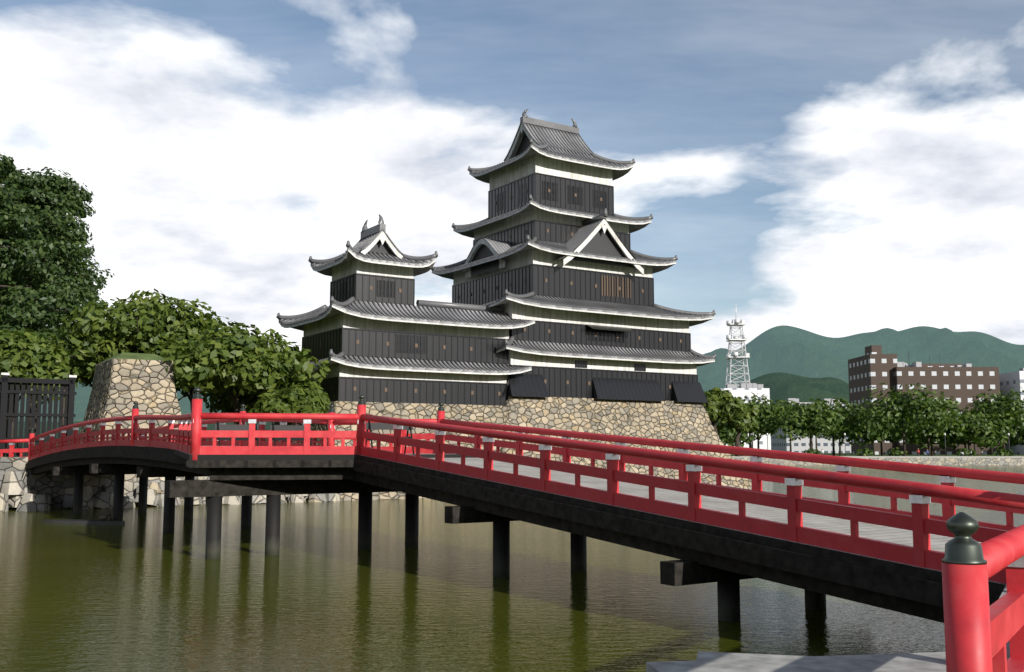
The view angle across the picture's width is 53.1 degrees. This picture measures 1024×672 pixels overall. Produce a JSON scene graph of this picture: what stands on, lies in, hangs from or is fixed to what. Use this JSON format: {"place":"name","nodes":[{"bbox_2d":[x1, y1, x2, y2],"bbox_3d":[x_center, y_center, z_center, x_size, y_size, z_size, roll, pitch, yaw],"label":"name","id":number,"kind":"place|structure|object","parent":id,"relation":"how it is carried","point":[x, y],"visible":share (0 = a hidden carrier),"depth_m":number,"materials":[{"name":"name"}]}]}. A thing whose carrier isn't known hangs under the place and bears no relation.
{"place":"outdoors","nodes":[
{"label":"outdoors","id":0,"kind":"place"},
{"bbox_2d":[0,452,287,509],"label":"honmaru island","id":1,"kind":"structure","parent":0,"point":[54,487],"depth_m":52.28,"materials":[{"name":"stone"}]},
{"bbox_2d":[0,373,76,456],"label":"black gate","id":2,"kind":"object","parent":1,"relation":"on","point":[69,393],"visible":0.79,"depth_m":54.39,"materials":[{"name":"black"}]},
{"bbox_2d":[77,353,180,443],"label":"stone gate wall","id":3,"kind":"structure","parent":1,"relation":"on","point":[122,383],"depth_m":56.33,"materials":[{"name":"beige stone"}]},
{"bbox_2d":[0,471,340,511],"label":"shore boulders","id":4,"kind":"object","parent":1,"relation":"on","point":[19,488],"visible":0.32,"depth_m":52.20,"materials":[{"name":"stone"}]},
{"bbox_2d":[0,193,741,455],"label":"tree trunks","id":5,"kind":"object","parent":1,"relation":"on","point":[235,397],"visible":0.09,"depth_m":71.02,"materials":[{"name":"brown plant"}]},
{"bbox_2d":[0,154,113,355],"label":"tree","id":6,"kind":"object","parent":5,"relation":"on","point":[47,198],"visible":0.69,"depth_m":71.35,"materials":[{"name":"green plant"}]},
{"bbox_2d":[0,288,759,431],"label":"trees","id":7,"kind":"object","parent":5,"relation":"on","point":[200,351],"visible":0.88,"depth_m":61.55,"materials":[{"name":"green plant"}]},
{"bbox_2d":[0,387,1023,622],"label":"bridge","id":8,"kind":"structure","parent":1,"relation":"on","point":[727,539],"depth_m":21.41,"materials":[{"name":"red paint"}]},
{"bbox_2d":[214,421,413,453],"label":"bridge barricades","id":9,"kind":"object","parent":8,"relation":"on","point":[369,426],"visible":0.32,"depth_m":33.35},
{"bbox_2d":[272,396,751,500],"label":"stone base","id":10,"kind":"object","parent":1,"relation":"on","point":[679,421],"visible":0.26,"depth_m":71.96,"materials":[{"name":"beige stone"}]},
{"bbox_2d":[276,214,534,405],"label":"castle turret","id":11,"kind":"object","parent":10,"relation":"on","point":[372,332],"visible":0.91,"depth_m":66.87,"materials":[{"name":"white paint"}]},
{"bbox_2d":[431,109,716,402],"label":"keep","id":12,"kind":"structure","parent":10,"relation":"on","point":[561,263],"depth_m":77.25,"materials":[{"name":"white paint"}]},
{"bbox_2d":[0,465,1023,671],"bbox_3d":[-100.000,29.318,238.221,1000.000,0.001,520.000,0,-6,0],"label":"moat water","id":13,"kind":"structure","parent":0,"point":[142,592],"depth_m":20.14,"materials":[{"name":"green liquid"}]},
{"bbox_2d":[43,512,124,524],"bbox_3d":[-17.339,7.439,41.434,3.807,0.645,0.901,-2,-7,15],"label":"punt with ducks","id":14,"kind":"object","parent":13,"relation":"on","point":[104,521],"visible":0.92,"depth_m":41.03,"materials":[{"name":"black wood"}]},
{"bbox_2d":[0,0,1023,353],"label":"sky","id":15,"kind":"structure","parent":0,"point":[828,168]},
{"bbox_2d":[17,325,1023,447],"bbox_3d":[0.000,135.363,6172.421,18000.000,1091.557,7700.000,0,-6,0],"label":"mountains","id":16,"kind":"structure","parent":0,"point":[785,362],"depth_m":8241.74,"materials":[{"name":"green plant"}]},
{"bbox_2d":[45,450,1023,455],"bbox_3d":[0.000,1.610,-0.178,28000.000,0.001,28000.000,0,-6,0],"label":"ground sheet","id":17,"kind":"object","parent":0,"point":[843,454],"depth_m":258.80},
{"bbox_2d":[212,351,1023,455],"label":"town roof units and lamps","id":18,"kind":"object","parent":17,"relation":"on","point":[757,385],"visible":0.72,"depth_m":307.58,"materials":[{"name":"white"}]},
{"bbox_2d":[646,584,1009,671],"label":"paved ground","id":19,"kind":"structure","parent":17,"relation":"on","point":[748,662],"depth_m":7.30,"materials":[{"name":"stone"}]},
{"bbox_2d":[705,383,1023,455],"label":"tree","id":20,"kind":"object","parent":17,"relation":"on","point":[986,423],"depth_m":201.96,"materials":[{"name":"green plant"}]},
{"bbox_2d":[821,448,928,455],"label":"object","id":21,"kind":"object","parent":17,"relation":"on","point":[918,451],"visible":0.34,"depth_m":193.25,"materials":[{"name":"white"}]},
{"bbox_2d":[732,456,1023,457],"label":"bank coping","id":22,"kind":"object","parent":17,"relation":"on","point":[916,456],"depth_m":190.69,"materials":[{"name":"stone"}]},
{"bbox_2d":[733,458,1023,464],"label":"embankment","id":23,"kind":"structure","parent":17,"relation":"on","point":[973,461],"depth_m":190.59,"materials":[{"name":"stone"}]},
{"bbox_2d":[941,512,1023,671],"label":"bridge wing fence","id":24,"kind":"object","parent":17,"relation":"on","point":[980,632],"visible":1,"depth_m":5.21,"materials":[{"name":"red lacquer"},{"name":"dark bronze"}]},
{"bbox_2d":[720,345,1023,454],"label":"town buildings","id":25,"kind":"structure","parent":0,"point":[873,366],"depth_m":301.73,"materials":[{"name":"concrete"}]},
{"bbox_2d":[725,303,749,387],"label":"radio tower","id":26,"kind":"structure","parent":25,"relation":"on","point":[735,340],"depth_m":340.58,"materials":[{"name":"silver metal"}]}
]}

